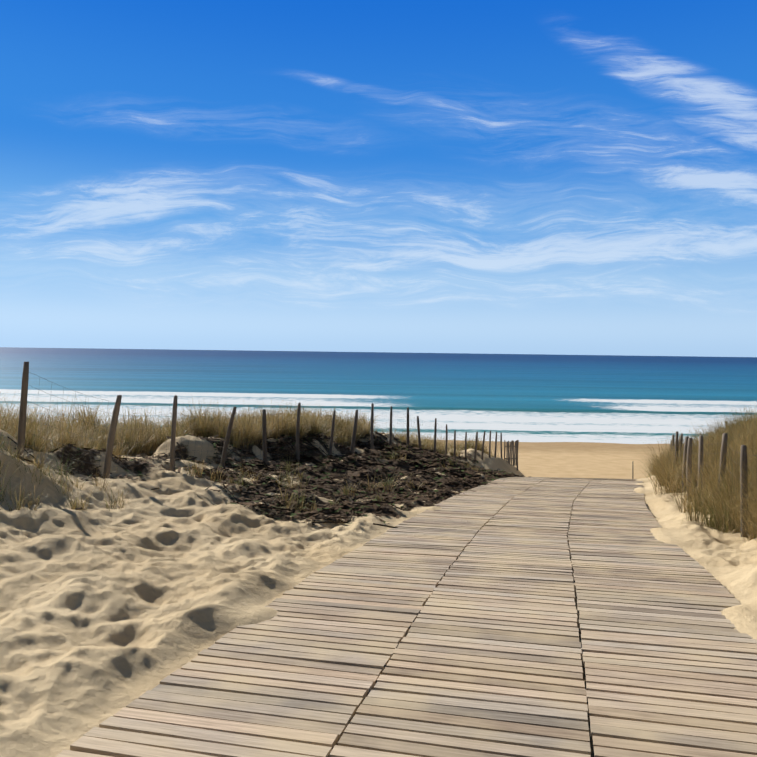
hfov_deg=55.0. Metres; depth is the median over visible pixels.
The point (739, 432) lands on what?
grass
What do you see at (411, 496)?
dark soil patch
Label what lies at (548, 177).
sky
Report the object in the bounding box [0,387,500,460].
grass
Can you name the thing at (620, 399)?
sea
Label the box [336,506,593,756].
boardwalk gaps
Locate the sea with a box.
[0,347,756,443]
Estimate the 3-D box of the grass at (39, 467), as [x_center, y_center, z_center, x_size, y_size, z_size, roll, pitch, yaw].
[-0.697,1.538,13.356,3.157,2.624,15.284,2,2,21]
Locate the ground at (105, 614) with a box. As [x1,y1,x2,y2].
[0,429,756,756]
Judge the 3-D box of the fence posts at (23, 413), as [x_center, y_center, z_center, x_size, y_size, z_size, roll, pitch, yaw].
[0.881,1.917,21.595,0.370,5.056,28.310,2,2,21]
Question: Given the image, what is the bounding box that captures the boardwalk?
[55,477,756,756]
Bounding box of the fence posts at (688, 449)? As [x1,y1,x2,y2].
[667,431,748,536]
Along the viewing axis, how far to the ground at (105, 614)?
6.32 m
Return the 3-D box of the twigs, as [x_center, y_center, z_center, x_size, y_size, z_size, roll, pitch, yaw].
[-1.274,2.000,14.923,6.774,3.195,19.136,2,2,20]
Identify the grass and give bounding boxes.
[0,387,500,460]
[0,432,489,511]
[633,406,756,553]
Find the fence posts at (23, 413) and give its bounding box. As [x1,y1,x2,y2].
[17,362,502,478]
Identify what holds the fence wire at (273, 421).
attached to the fence posts at (23, 413)
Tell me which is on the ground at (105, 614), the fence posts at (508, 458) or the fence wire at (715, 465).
the fence posts at (508, 458)
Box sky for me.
[0,0,756,356]
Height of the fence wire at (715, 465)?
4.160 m
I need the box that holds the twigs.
[7,432,522,527]
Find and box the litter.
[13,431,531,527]
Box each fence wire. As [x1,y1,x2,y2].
[25,372,498,477]
[671,439,756,539]
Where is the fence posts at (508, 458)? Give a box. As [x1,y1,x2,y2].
[504,440,518,470]
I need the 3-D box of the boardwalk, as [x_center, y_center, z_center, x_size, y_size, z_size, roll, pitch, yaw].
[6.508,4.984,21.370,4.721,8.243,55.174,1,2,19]
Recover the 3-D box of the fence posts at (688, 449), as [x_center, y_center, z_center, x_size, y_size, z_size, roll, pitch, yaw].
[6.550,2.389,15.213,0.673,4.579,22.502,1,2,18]

